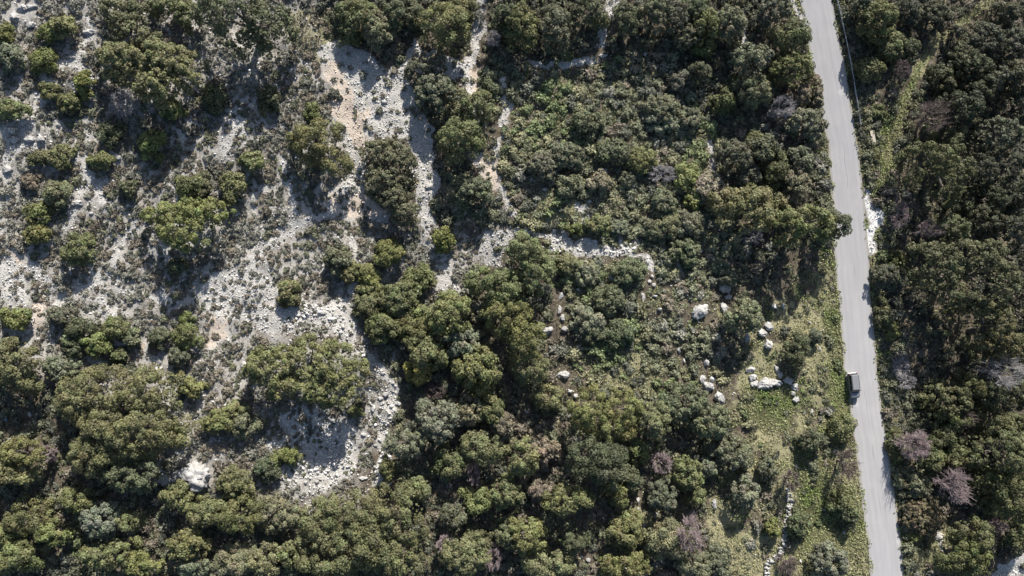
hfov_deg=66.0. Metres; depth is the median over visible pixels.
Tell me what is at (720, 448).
evergreen tree
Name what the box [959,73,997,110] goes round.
evergreen tree
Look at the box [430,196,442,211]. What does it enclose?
shrub
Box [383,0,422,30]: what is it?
evergreen tree
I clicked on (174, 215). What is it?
evergreen tree
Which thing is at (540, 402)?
evergreen tree
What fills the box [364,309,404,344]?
evergreen tree
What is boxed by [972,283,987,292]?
shrub
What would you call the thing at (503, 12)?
evergreen tree
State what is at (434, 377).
shrub
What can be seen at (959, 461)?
evergreen tree
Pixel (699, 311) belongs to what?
boulder
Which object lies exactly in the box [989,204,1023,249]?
evergreen tree
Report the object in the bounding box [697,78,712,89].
shrub
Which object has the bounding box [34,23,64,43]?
evergreen tree
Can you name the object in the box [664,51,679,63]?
shrub
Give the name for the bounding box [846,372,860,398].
passenger van
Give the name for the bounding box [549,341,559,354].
shrub
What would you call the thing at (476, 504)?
evergreen tree
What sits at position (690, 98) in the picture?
shrub
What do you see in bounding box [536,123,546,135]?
shrub
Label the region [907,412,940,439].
evergreen tree
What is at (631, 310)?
shrub
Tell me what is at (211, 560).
shrub
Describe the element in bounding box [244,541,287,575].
evergreen tree
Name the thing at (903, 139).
shrub
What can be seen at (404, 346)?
shrub
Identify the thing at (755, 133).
round shrub
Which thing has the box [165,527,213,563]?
evergreen tree
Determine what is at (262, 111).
round shrub
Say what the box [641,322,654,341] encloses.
shrub
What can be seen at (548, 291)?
shrub
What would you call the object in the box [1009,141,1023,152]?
shrub
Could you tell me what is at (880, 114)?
round shrub
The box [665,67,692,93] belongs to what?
evergreen tree
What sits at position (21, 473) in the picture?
evergreen tree
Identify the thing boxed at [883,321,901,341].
round shrub
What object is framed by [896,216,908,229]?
shrub
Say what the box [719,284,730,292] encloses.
boulder
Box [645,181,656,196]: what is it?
shrub
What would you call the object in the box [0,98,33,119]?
evergreen tree
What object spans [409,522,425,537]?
shrub
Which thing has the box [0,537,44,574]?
evergreen tree
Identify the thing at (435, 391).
bare tree
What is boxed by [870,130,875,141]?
wooden board
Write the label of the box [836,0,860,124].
guardrail
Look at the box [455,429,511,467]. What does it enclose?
evergreen tree
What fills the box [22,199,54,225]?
evergreen tree
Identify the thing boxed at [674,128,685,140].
shrub
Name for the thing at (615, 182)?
shrub
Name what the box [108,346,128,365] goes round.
round shrub
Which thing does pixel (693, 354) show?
shrub
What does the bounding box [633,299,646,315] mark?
shrub
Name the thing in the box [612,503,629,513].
shrub
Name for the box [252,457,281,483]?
evergreen tree
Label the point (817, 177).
shrub
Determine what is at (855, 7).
evergreen tree
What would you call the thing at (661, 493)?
evergreen tree
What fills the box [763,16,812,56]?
evergreen tree
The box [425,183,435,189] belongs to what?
boulder
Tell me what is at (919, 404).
round shrub
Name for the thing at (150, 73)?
evergreen tree
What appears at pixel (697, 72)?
evergreen tree
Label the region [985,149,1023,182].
evergreen tree
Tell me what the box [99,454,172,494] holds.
evergreen tree
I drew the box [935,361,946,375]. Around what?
shrub
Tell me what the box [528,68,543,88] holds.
shrub
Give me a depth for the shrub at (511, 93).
135.59 m
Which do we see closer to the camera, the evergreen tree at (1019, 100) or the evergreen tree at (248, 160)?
the evergreen tree at (248, 160)
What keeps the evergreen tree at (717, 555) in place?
on the ground at (344, 108)
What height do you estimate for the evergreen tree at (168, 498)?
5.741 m
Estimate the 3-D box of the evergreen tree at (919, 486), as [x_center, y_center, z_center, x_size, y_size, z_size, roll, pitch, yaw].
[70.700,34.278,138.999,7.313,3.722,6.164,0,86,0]
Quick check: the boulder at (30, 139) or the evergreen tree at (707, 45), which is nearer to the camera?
the boulder at (30, 139)
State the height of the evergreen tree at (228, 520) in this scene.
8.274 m
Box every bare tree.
[34,443,59,462]
[107,87,141,121]
[424,383,445,398]
[436,532,455,551]
[466,460,480,484]
[485,29,500,45]
[485,541,502,570]
[647,162,677,182]
[649,451,672,473]
[673,512,707,553]
[739,225,763,243]
[767,95,795,119]
[775,551,797,575]
[780,468,801,491]
[782,80,799,96]
[833,447,865,480]
[888,198,910,229]
[890,58,913,80]
[891,357,910,378]
[891,428,931,460]
[896,373,916,389]
[910,96,958,138]
[912,219,950,237]
[930,464,974,504]
[958,411,982,428]
[973,354,1023,389]
[988,517,1009,532]
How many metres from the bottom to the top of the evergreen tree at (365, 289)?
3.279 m
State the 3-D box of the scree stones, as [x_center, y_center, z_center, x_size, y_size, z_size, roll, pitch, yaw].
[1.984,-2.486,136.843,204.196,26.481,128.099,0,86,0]
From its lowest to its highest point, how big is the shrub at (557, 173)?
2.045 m
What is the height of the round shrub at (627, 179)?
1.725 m
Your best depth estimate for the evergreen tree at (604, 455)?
128.13 m
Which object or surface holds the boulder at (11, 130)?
on the ground at (344, 108)
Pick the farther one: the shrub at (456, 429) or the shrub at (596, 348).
the shrub at (596, 348)
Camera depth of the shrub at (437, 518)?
131.95 m
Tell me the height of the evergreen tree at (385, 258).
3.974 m
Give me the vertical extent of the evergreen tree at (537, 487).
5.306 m
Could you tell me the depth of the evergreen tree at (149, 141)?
128.60 m
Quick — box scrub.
[0,0,1023,575]
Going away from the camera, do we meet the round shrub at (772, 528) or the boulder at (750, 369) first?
the round shrub at (772, 528)
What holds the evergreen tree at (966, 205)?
on the ground at (344, 108)
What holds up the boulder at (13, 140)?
on the ground at (344, 108)
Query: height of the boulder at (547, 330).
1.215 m
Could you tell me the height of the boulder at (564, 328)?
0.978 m
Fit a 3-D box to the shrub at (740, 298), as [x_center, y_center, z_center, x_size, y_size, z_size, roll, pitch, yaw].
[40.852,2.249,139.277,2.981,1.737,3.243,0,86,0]
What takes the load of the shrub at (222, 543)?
on the ground at (344, 108)
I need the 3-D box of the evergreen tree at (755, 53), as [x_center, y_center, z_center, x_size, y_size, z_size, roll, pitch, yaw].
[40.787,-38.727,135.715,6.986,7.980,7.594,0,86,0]
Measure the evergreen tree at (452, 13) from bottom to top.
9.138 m
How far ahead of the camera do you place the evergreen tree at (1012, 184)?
140.59 m
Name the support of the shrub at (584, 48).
on the ground at (344, 108)
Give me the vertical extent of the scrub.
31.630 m
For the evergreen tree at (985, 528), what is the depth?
135.13 m
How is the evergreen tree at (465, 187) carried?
on the ground at (344, 108)
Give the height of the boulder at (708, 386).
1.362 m
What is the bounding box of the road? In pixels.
[800,0,903,575]
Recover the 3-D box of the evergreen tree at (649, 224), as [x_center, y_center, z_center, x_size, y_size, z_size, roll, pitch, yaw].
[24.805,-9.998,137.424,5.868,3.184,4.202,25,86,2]
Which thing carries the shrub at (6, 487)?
on the ground at (344, 108)
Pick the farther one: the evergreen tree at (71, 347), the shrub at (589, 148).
the shrub at (589, 148)
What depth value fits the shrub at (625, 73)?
138.00 m
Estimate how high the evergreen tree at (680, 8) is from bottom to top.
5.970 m
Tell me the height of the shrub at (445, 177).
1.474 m
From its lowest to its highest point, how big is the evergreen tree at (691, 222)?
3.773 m
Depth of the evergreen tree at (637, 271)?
135.78 m
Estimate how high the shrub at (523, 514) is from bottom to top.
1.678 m
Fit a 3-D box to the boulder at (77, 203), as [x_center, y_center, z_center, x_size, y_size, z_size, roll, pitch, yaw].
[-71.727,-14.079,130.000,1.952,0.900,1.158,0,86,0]
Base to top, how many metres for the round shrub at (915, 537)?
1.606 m
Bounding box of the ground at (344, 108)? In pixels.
[0,0,1023,575]
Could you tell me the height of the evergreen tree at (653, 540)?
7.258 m
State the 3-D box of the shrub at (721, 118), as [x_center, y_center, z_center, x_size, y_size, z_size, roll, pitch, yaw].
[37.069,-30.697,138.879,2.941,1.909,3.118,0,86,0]
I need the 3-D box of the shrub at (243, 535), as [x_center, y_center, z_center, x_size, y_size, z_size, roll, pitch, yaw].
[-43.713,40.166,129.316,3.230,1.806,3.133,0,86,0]
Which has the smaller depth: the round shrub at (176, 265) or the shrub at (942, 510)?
the round shrub at (176, 265)
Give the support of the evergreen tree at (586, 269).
on the ground at (344, 108)
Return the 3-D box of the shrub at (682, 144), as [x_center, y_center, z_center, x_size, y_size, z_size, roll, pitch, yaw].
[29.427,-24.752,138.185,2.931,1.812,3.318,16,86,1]
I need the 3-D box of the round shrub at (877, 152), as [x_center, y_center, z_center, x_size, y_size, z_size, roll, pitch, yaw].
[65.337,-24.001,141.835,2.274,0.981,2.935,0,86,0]
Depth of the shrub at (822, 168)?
141.29 m
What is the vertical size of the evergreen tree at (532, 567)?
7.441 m
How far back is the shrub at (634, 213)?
137.26 m
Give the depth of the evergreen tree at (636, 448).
132.91 m
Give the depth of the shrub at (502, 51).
135.66 m
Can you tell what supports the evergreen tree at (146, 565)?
on the ground at (344, 108)
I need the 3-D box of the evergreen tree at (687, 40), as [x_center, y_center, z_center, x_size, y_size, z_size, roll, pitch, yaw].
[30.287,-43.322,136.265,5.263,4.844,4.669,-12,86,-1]
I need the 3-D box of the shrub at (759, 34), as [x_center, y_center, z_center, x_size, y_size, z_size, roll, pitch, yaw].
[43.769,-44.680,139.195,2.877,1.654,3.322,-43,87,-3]
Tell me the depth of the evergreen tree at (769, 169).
137.15 m
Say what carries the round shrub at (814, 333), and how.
on the ground at (344, 108)
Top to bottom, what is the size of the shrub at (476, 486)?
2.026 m
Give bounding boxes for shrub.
[0,483,11,497]
[4,486,22,502]
[19,173,38,191]
[26,149,47,166]
[58,550,76,566]
[59,435,72,453]
[60,466,79,482]
[62,411,76,427]
[68,535,85,551]
[81,89,96,101]
[96,555,110,573]
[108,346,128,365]
[139,511,155,533]
[159,502,175,516]
[161,515,180,533]
[166,256,189,276]
[177,310,196,323]
[201,555,215,569]
[218,540,232,553]
[238,525,252,539]
[247,533,261,549]
[257,101,273,117]
[261,532,280,545]
[268,451,281,468]
[290,527,305,540]
[330,16,345,27]
[347,403,364,419]
[350,30,362,46]
[382,20,400,34]
[393,337,407,355]
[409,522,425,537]
[429,371,443,383]
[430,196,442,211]
[430,509,441,525]
[431,444,443,455]
[436,380,449,398]
[442,170,455,183]
[444,104,458,118]
[446,432,460,444]
[450,209,464,222]
[451,172,470,185]
[451,422,461,431]
[457,489,467,505]
[460,282,473,296]
[469,478,488,491]
[472,206,489,217]
[472,300,486,313]
[476,312,489,322]
[477,75,499,100]
[477,325,489,339]
[480,64,492,78]
[482,468,494,482]
[486,209,499,223]
[489,365,506,375]
[491,555,501,571]
[493,464,507,479]
[496,40,508,57]
[496,384,510,398]
[497,156,511,173]
[499,59,516,75]
[504,84,519,103]
[513,564,525,575]
[514,420,530,436]
[517,474,530,491]
[517,507,530,524]
[518,161,526,172]
[518,495,532,511]
[519,60,534,73]
[520,81,535,97]
[527,214,543,232]
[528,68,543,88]
[529,295,542,306]
[531,471,545,484]
[534,89,551,104]
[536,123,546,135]
[536,509,553,526]
[540,77,555,95]
[540,370,557,385]
[542,283,552,298]
[545,113,558,129]
[545,168,560,181]
[546,98,559,113]
[549,252,560,265]
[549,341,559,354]
[549,430,562,445]
[551,448,564,462]
[557,342,572,358]
[558,274,572,286]
[559,48,574,62]
[559,517,575,534]
[564,221,583,236]
[564,345,580,363]
[570,332,582,343]
[574,83,587,102]
[575,188,593,201]
[576,39,589,53]
[581,142,596,154]
[582,67,596,80]
[584,343,605,357]
[584,475,597,488]
[584,527,597,542]
[585,14,609,30]
[585,369,598,385]
[592,523,608,539]
[593,269,608,283]
[595,231,609,245]
[597,491,609,508]
[600,342,611,352]
[603,176,616,191]
[605,38,621,56]
[607,280,618,288]
[608,349,624,361]
[608,429,624,443]
[609,219,628,237]
[609,542,618,551]
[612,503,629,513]
[614,85,629,96]
[617,170,638,189]
[618,66,632,78]
[620,105,636,119]
[622,317,635,332]
[623,300,638,314]
[629,73,643,85]
[629,206,641,222]
[631,118,643,133]
[631,223,645,238]
[633,0,645,12]
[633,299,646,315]
[636,106,645,123]
[640,439,653,453]
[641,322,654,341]
[642,86,657,98]
[643,473,656,488]
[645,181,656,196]
[645,393,658,405]
[646,343,662,355]
[647,51,664,64]
[647,208,659,219]
[656,36,673,49]
[658,445,674,461]
[659,510,672,525]
[660,251,673,267]
[660,342,675,355]
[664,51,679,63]
[667,153,682,166]
[673,140,689,153]
[674,93,681,109]
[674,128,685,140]
[681,348,698,361]
[682,89,699,104]
[684,267,699,283]
[695,150,711,164]
[696,138,707,153]
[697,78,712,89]
[698,329,712,342]
[698,340,712,354]
[702,215,715,231]
[704,97,717,113]
[705,119,717,133]
[709,258,731,275]
[712,38,718,55]
[714,112,729,122]
[714,345,728,361]
[718,267,737,286]
[719,239,731,257]
[722,56,734,74]
[722,218,739,230]
[722,354,738,370]
[726,133,739,144]
[727,231,742,247]
[728,75,740,90]
[733,24,743,39]
[734,128,747,141]
[735,293,748,305]
[741,419,758,429]
[743,130,765,144]
[747,272,762,288]
[748,262,765,277]
[750,248,763,261]
[753,31,766,42]
[756,38,770,54]
[762,517,781,537]
[766,250,781,262]
[771,84,777,98]
[780,89,793,101]
[782,130,798,140]
[805,328,822,345]
[805,457,820,474]
[806,231,821,243]
[809,168,822,181]
[810,141,821,150]
[814,160,826,174]
[815,177,833,191]
[821,432,832,445]
[840,11,855,23]
[869,103,887,118]
[869,147,880,161]
[876,246,890,263]
[877,184,896,196]
[882,406,898,420]
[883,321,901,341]
[884,200,899,217]
[885,87,900,99]
[885,292,901,306]
[889,225,904,236]
[890,307,905,320]
[891,281,902,295]
[892,135,910,148]
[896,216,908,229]
[897,324,909,338]
[899,389,910,400]
[899,519,910,533]
[900,540,917,555]
[900,556,917,572]
[904,267,916,280]
[904,531,924,542]
[909,387,918,402]
[909,410,919,424]
[910,181,923,195]
[913,306,928,316]
[913,392,932,411]
[915,364,928,378]
[918,187,929,205]
[920,464,933,479]
[921,407,933,420]
[923,358,937,372]
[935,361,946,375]
[936,195,952,205]
[937,504,953,516]
[939,346,955,360]
[944,299,952,312]
[959,28,968,41]
[971,122,982,138]
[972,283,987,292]
[974,311,984,323]
[979,505,993,518]
[999,19,1016,30]
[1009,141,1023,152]
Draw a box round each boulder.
[2,165,12,172]
[6,127,15,133]
[8,136,19,143]
[9,10,18,21]
[16,3,28,12]
[17,118,28,125]
[23,136,35,141]
[24,329,32,333]
[26,4,37,8]
[26,22,35,27]
[36,134,44,141]
[71,200,82,205]
[82,29,94,34]
[157,355,161,364]
[175,460,211,492]
[380,213,390,218]
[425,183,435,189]
[542,327,552,334]
[556,370,569,378]
[558,292,563,299]
[561,326,567,331]
[641,293,644,301]
[692,304,708,319]
[699,375,705,382]
[701,382,713,391]
[703,358,709,365]
[711,499,716,508]
[714,391,724,403]
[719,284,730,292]
[721,302,728,312]
[745,333,749,342]
[745,366,755,373]
[748,374,757,381]
[750,380,757,386]
[757,328,767,336]
[757,377,774,389]
[763,339,773,349]
[764,321,772,330]
[770,379,782,386]
[774,365,779,373]
[777,372,782,378]
[783,377,793,384]
[791,383,797,390]
[793,396,799,403]
[935,534,942,539]
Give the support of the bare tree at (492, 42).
on the ground at (344, 108)
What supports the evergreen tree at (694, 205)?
on the ground at (344, 108)
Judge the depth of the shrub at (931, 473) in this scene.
140.87 m
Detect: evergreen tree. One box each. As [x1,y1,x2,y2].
[0,21,15,43]
[0,42,26,74]
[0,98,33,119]
[0,307,32,331]
[0,336,56,396]
[0,435,54,468]
[0,453,43,486]
[0,493,60,535]
[0,519,28,546]
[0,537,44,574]
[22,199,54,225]
[22,222,52,244]
[27,45,58,76]
[32,518,75,547]
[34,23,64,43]
[37,80,60,101]
[41,179,73,206]
[41,353,82,384]
[42,143,77,170]
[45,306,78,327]
[47,14,78,40]
[51,362,200,479]
[56,92,83,114]
[56,486,93,513]
[59,232,95,266]
[59,334,86,357]
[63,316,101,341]
[73,69,97,98]
[77,535,143,570]
[78,500,128,539]
[79,331,114,359]
[85,150,116,171]
[94,38,208,110]
[95,121,123,149]
[99,0,162,53]
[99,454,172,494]
[101,316,129,340]
[114,509,146,533]
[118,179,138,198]
[120,549,164,575]
[121,327,141,348]
[136,129,167,163]
[138,196,236,253]
[147,0,202,35]
[147,326,171,350]
[157,478,194,508]
[158,96,188,120]
[159,423,187,442]
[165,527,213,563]
[167,345,190,366]
[170,322,205,350]
[173,173,203,199]
[177,375,209,399]
[177,551,209,575]
[178,493,234,528]
[189,0,300,61]
[195,170,212,198]
[199,82,228,114]
[199,405,234,434]
[209,492,266,534]
[209,542,256,575]
[215,463,255,499]
[217,171,247,206]
[220,398,250,418]
[226,409,267,440]
[236,150,265,172]
[238,333,370,409]
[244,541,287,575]
[247,492,300,534]
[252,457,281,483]
[256,84,280,112]
[273,445,303,467]
[275,536,306,570]
[276,278,302,307]
[285,116,356,180]
[291,479,432,575]
[303,101,320,122]
[322,244,352,277]
[334,0,379,47]
[339,259,362,284]
[352,293,385,320]
[354,281,383,297]
[356,263,382,287]
[358,138,420,227]
[361,9,396,53]
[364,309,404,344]
[372,237,405,268]
[378,454,397,480]
[379,281,421,318]
[381,427,432,459]
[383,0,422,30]
[389,294,421,320]
[394,312,441,351]
[399,261,437,292]
[402,352,434,386]
[403,53,446,82]
[404,475,432,502]
[408,333,448,374]
[411,392,466,445]
[413,1,471,55]
[413,72,457,116]
[413,288,473,336]
[429,443,467,483]
[431,225,456,254]
[435,116,487,166]
[435,534,491,575]
[438,503,469,532]
[440,320,483,359]
[449,0,478,24]
[449,341,502,393]
[452,175,494,209]
[452,391,486,426]
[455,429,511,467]
[456,90,495,131]
[457,485,495,515]
[460,525,493,558]
[461,265,526,313]
[467,378,495,403]
[473,394,505,424]
[478,286,547,363]
[484,472,525,510]
[488,411,516,435]
[490,3,522,44]
[493,515,521,549]
[499,0,540,53]
[504,229,557,297]
[505,515,547,556]
[506,435,539,477]
[507,351,550,385]
[519,544,576,575]
[523,476,554,502]
[525,152,559,184]
[529,381,564,410]
[531,436,561,467]
[537,3,572,56]
[538,483,596,518]
[548,142,585,171]
[554,251,584,277]
[555,172,583,198]
[562,525,591,555]
[564,433,628,492]
[565,382,643,442]
[567,305,605,333]
[568,0,609,28]
[570,109,606,141]
[571,260,602,286]
[577,326,606,346]
[582,213,612,236]
[586,168,613,191]
[589,284,625,315]
[592,137,632,165]
[597,548,653,575]
[603,316,637,349]
[603,481,629,508]
[604,511,642,550]
[609,256,647,286]
[612,0,639,35]
[614,508,645,531]
[616,461,644,492]
[620,145,658,175]
[627,437,649,467]
[631,399,671,441]
[636,0,674,34]
[638,216,666,241]
[639,93,680,124]
[639,512,692,560]
[641,112,679,135]
[646,478,677,510]
[650,185,675,216]
[654,212,685,240]
[654,382,708,423]
[663,0,691,36]
[663,235,701,268]
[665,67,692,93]
[667,454,706,492]
[672,22,702,51]
[673,161,699,191]
[673,551,712,575]
[676,104,702,135]
[676,209,705,240]
[682,184,704,210]
[682,485,706,505]
[683,0,708,22]
[683,403,731,439]
[686,61,712,86]
[689,169,729,203]
[690,33,716,56]
[692,7,720,39]
[694,456,717,476]
[699,542,731,575]
[700,432,748,474]
[704,182,774,234]
[707,86,737,115]
[711,138,753,173]
[716,5,747,44]
[722,298,764,333]
[725,469,760,509]
[726,41,773,85]
[728,441,754,471]
[729,74,766,110]
[730,163,761,187]
[743,133,780,165]
[749,75,772,105]
[751,0,792,31]
[757,453,778,481]
[758,149,789,189]
[758,190,793,228]
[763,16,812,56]
[763,204,836,247]
[765,50,815,88]
[778,163,812,203]
[781,330,810,371]
[783,107,828,146]
[785,145,815,175]
[785,509,812,538]
[787,80,811,108]
[793,427,826,452]
[806,74,823,114]
[806,205,852,244]
[806,539,850,575]
[825,485,859,519]
[827,407,858,442]
[832,502,861,531]
[848,0,871,22]
[852,56,886,83]
[855,0,899,45]
[865,30,909,64]
[867,264,908,291]
[872,293,893,331]
[883,426,906,462]
[887,249,906,269]
[890,464,931,499]
[891,0,921,28]
[892,137,977,209]
[893,32,921,64]
[896,238,1023,317]
[897,495,946,539]
[903,58,916,65]
[904,287,930,309]
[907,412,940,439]
[908,443,946,472]
[916,378,973,416]
[918,0,952,35]
[923,63,956,99]
[923,422,959,450]
[924,403,973,432]
[926,126,967,146]
[926,533,993,575]
[930,213,971,246]
[933,89,986,130]
[941,196,974,230]
[941,294,1022,357]
[942,24,964,41]
[942,40,975,66]
[943,444,979,469]
[945,48,996,89]
[945,513,995,552]
[948,367,987,401]
[952,152,1000,189]
[957,420,1023,475]
[957,463,1016,507]
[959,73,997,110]
[962,20,1007,61]
[962,203,1010,235]
[963,182,1011,219]
[968,65,1016,93]
[968,398,1019,438]
[969,115,1023,152]
[969,373,1009,406]
[972,466,1023,524]
[977,331,1023,366]
[981,1,1020,26]
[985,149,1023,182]
[986,176,1023,215]
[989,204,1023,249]
[991,27,1023,65]
[992,247,1023,285]
[993,411,1023,453]
[996,59,1023,99]
[998,516,1023,555]
[999,91,1023,128]
[1001,286,1023,334]
[1001,452,1023,489]
[1004,379,1023,411]
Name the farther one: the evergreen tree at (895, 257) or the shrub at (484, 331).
the evergreen tree at (895, 257)
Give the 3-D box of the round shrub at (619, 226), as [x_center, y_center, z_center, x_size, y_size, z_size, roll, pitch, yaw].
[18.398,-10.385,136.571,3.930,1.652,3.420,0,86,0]
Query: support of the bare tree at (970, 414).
on the ground at (344, 108)
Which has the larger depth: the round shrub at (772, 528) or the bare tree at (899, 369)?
the bare tree at (899, 369)
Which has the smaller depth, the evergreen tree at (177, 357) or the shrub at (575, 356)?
the evergreen tree at (177, 357)
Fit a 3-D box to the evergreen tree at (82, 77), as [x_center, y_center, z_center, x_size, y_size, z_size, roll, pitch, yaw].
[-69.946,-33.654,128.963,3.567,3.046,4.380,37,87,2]
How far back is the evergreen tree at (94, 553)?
122.94 m
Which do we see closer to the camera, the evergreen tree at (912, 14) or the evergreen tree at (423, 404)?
the evergreen tree at (423, 404)
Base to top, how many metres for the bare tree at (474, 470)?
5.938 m
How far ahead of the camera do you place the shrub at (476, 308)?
135.44 m
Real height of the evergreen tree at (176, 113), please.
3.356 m
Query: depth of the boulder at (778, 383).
138.59 m
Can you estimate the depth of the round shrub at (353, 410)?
132.42 m
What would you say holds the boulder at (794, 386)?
on the ground at (344, 108)
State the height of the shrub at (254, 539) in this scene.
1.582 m
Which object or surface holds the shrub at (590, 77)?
on the ground at (344, 108)
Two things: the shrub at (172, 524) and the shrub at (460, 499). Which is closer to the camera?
the shrub at (172, 524)
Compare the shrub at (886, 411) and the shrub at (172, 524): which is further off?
the shrub at (886, 411)
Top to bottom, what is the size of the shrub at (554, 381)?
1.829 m
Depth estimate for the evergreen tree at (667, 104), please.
136.26 m
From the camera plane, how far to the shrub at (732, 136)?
138.84 m
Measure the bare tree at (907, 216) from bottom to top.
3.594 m
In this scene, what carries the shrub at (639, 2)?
on the ground at (344, 108)
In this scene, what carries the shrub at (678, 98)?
on the ground at (344, 108)
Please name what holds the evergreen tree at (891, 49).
on the ground at (344, 108)
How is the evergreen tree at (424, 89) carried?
on the ground at (344, 108)
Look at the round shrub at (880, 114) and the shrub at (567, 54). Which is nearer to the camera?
the shrub at (567, 54)
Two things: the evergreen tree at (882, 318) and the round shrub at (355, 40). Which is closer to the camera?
the round shrub at (355, 40)
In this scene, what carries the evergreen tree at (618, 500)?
on the ground at (344, 108)
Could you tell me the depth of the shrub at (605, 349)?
136.58 m
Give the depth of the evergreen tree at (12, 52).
127.26 m
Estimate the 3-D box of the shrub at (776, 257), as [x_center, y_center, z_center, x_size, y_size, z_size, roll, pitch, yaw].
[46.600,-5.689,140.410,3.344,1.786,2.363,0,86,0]
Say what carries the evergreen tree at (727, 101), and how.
on the ground at (344, 108)
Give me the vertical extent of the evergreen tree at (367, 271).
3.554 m
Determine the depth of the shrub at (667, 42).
137.40 m
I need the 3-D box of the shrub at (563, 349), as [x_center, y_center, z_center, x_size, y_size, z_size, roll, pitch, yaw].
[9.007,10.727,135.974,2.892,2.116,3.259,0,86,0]
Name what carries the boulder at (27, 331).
on the ground at (344, 108)
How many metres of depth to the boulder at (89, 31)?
129.83 m
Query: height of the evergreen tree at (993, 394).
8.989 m
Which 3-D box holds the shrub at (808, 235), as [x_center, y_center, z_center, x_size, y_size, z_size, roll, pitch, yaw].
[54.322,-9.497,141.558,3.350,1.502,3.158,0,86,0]
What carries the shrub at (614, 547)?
on the ground at (344, 108)
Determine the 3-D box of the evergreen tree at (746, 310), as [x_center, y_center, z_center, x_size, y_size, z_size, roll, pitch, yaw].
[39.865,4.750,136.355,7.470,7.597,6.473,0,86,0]
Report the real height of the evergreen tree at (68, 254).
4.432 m
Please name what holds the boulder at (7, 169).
on the ground at (344, 108)
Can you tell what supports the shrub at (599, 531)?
on the ground at (344, 108)
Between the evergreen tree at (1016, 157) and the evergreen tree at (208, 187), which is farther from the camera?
the evergreen tree at (1016, 157)
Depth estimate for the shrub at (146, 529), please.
127.70 m
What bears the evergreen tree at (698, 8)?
on the ground at (344, 108)
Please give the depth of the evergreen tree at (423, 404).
128.79 m
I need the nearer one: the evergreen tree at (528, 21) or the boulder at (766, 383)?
the evergreen tree at (528, 21)
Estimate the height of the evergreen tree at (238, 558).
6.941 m
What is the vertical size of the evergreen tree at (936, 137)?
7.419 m
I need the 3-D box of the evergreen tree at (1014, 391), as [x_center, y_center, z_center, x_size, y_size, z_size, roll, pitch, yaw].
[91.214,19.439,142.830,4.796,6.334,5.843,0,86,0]
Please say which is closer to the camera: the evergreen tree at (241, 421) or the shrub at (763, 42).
the evergreen tree at (241, 421)
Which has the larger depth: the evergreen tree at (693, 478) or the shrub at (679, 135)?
the shrub at (679, 135)
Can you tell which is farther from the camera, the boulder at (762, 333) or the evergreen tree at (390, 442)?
the boulder at (762, 333)
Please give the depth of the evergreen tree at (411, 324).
129.97 m
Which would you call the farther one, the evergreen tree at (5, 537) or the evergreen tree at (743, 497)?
the evergreen tree at (743, 497)
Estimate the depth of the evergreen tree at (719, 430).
132.25 m
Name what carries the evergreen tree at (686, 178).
on the ground at (344, 108)
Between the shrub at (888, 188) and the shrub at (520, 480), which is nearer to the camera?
the shrub at (520, 480)
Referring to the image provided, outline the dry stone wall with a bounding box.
[764,488,793,575]
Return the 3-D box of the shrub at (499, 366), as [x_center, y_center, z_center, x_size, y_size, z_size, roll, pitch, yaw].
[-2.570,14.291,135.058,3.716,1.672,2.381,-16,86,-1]
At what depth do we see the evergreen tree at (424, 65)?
132.37 m
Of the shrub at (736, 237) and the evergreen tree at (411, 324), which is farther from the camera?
the shrub at (736, 237)
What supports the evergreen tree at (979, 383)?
on the ground at (344, 108)
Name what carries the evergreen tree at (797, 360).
on the ground at (344, 108)
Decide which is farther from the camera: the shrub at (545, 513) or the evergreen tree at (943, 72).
the evergreen tree at (943, 72)
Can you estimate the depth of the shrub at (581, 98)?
136.51 m
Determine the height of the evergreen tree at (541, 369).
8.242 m
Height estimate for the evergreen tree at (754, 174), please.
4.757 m
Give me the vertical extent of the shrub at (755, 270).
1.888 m
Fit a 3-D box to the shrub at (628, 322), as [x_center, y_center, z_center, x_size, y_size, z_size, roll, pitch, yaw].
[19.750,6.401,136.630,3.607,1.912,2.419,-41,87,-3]
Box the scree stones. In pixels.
[0,0,1023,575]
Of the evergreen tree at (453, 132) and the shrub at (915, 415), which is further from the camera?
the shrub at (915, 415)
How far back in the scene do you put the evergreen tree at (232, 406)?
129.16 m
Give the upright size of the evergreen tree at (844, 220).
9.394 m
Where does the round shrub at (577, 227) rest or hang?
on the ground at (344, 108)
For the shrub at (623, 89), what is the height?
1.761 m
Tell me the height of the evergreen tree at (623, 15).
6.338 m
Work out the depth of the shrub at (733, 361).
138.29 m
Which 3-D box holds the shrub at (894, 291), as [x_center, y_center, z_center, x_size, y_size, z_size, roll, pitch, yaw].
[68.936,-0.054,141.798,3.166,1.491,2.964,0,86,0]
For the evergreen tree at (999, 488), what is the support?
on the ground at (344, 108)
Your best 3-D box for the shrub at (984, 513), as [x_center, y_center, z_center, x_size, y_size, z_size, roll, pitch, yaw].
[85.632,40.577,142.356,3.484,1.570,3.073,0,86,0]
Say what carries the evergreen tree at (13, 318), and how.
on the ground at (344, 108)
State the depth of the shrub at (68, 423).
127.98 m
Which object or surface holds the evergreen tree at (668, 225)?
on the ground at (344, 108)
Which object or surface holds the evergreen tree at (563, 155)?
on the ground at (344, 108)
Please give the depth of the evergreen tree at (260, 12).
125.38 m
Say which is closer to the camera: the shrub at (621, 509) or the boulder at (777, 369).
the shrub at (621, 509)
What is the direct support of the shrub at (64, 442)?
on the ground at (344, 108)
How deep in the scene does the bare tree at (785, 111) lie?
136.66 m
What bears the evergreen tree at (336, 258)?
on the ground at (344, 108)
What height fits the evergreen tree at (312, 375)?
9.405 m
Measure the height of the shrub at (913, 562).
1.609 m
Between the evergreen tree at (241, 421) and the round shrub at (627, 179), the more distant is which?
the round shrub at (627, 179)

